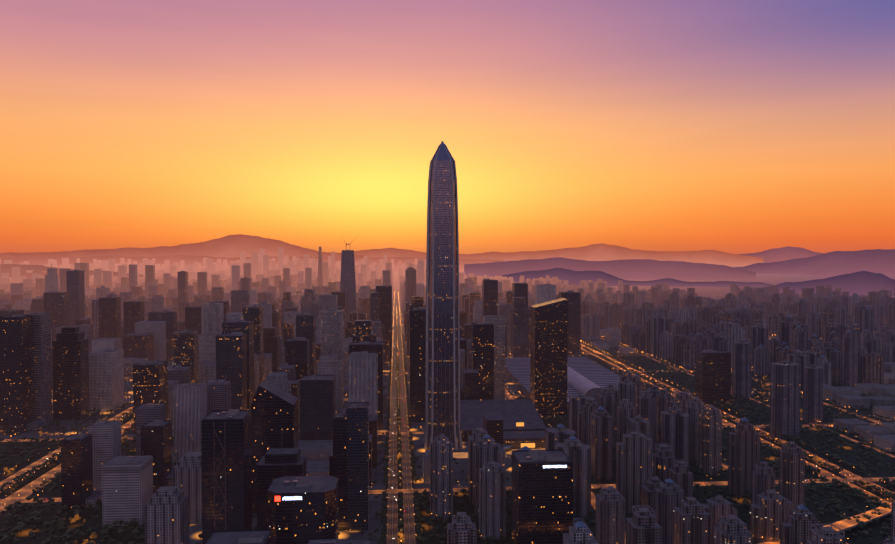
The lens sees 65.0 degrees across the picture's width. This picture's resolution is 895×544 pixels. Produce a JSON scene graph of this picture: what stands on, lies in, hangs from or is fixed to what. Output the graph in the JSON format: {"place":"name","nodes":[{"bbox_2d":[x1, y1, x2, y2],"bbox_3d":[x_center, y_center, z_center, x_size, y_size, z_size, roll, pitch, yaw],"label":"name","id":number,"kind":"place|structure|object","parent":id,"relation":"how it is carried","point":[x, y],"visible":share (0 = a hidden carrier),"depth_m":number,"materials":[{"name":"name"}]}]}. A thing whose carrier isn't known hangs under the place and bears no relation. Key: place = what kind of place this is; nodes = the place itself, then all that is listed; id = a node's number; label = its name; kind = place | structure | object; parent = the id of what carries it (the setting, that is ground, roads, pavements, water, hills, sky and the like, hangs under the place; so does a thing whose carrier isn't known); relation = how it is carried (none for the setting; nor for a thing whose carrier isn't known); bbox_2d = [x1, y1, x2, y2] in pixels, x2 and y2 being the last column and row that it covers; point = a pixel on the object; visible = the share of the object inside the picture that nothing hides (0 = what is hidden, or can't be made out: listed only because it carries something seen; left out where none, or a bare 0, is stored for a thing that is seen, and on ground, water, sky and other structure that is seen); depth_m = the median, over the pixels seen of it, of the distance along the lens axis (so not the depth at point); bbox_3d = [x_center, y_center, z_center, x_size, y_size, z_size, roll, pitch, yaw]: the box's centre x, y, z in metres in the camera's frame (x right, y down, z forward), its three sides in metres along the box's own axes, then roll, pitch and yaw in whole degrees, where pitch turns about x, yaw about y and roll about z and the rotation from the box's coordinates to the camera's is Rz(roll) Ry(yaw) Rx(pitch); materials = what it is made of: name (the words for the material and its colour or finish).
{"place":"outdoors","nodes":[
{"label":"outdoors","id":0,"kind":"place"},
{"bbox_2d":[0,234,894,295],"bbox_3d":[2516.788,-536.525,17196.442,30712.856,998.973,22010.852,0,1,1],"label":"mountains","id":1,"kind":"structure","parent":0,"point":[862,272],"depth_m":14037.93,"materials":[{"name":"purple"}]},
{"bbox_2d":[0,299,894,543],"bbox_3d":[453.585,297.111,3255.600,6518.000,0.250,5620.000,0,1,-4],"label":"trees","id":2,"kind":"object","parent":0,"point":[195,530],"depth_m":1203.69,"materials":[{"name":"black plant"}]},
{"bbox_2d":[2,345,880,538],"bbox_3d":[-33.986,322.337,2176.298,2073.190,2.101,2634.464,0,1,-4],"label":"cars","id":3,"kind":"object","parent":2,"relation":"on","point":[402,447],"visible":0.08,"depth_m":1271.05,"materials":[{"name":"paint"}]},
{"bbox_2d":[0,316,894,543],"bbox_3d":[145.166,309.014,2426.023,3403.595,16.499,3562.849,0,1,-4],"label":"trees","id":4,"kind":"object","parent":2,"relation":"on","point":[859,494],"visible":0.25,"depth_m":1192.54,"materials":[{"name":"green plant"}]},
{"bbox_2d":[0,248,894,313],"bbox_3d":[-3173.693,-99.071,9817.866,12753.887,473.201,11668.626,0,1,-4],"label":"city buildings","id":5,"kind":"structure","parent":0,"point":[295,277],"depth_m":5759.15,"materials":[{"name":"grey concrete"}]},
{"bbox_2d":[0,266,894,543],"bbox_3d":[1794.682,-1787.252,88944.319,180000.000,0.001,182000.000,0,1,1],"label":"road","id":6,"kind":"structure","parent":0,"point":[774,279],"depth_m":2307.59,"materials":[{"name":"grey asphalt"}]},
{"bbox_2d":[423,141,462,450],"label":"skyscraper","id":7,"kind":"structure","parent":6,"relation":"on","point":[442,400],"depth_m":1352.86,"materials":[{"name":"grey glass"}]},
{"bbox_2d":[0,247,894,543],"bbox_3d":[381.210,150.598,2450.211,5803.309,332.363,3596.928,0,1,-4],"label":"city buildings","id":8,"kind":"structure","parent":6,"relation":"on","point":[316,367],"depth_m":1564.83,"materials":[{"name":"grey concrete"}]},
{"bbox_2d":[5,294,893,543],"bbox_3d":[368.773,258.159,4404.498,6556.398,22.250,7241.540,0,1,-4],"label":"street lamps","id":9,"kind":"object","parent":6,"relation":"on","point":[510,390],"visible":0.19,"depth_m":1470.39,"materials":[{"name":"metal"}]},
{"bbox_2d":[101,235,892,543],"bbox_3d":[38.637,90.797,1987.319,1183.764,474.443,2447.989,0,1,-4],"label":"buildings","id":10,"kind":"structure","parent":6,"relation":"on","point":[130,469],"depth_m":865.01,"materials":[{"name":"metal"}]},
{"bbox_2d":[453,357,619,457],"bbox_3d":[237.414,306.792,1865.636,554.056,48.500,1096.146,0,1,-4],"label":"convention center","id":11,"kind":"structure","parent":6,"relation":"on","point":[523,425],"depth_m":1563.68,"materials":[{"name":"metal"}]},
{"bbox_2d":[0,0,894,253],"label":"sky","id":12,"kind":"structure","parent":0,"point":[728,126],"materials":[{"name":"orange"}]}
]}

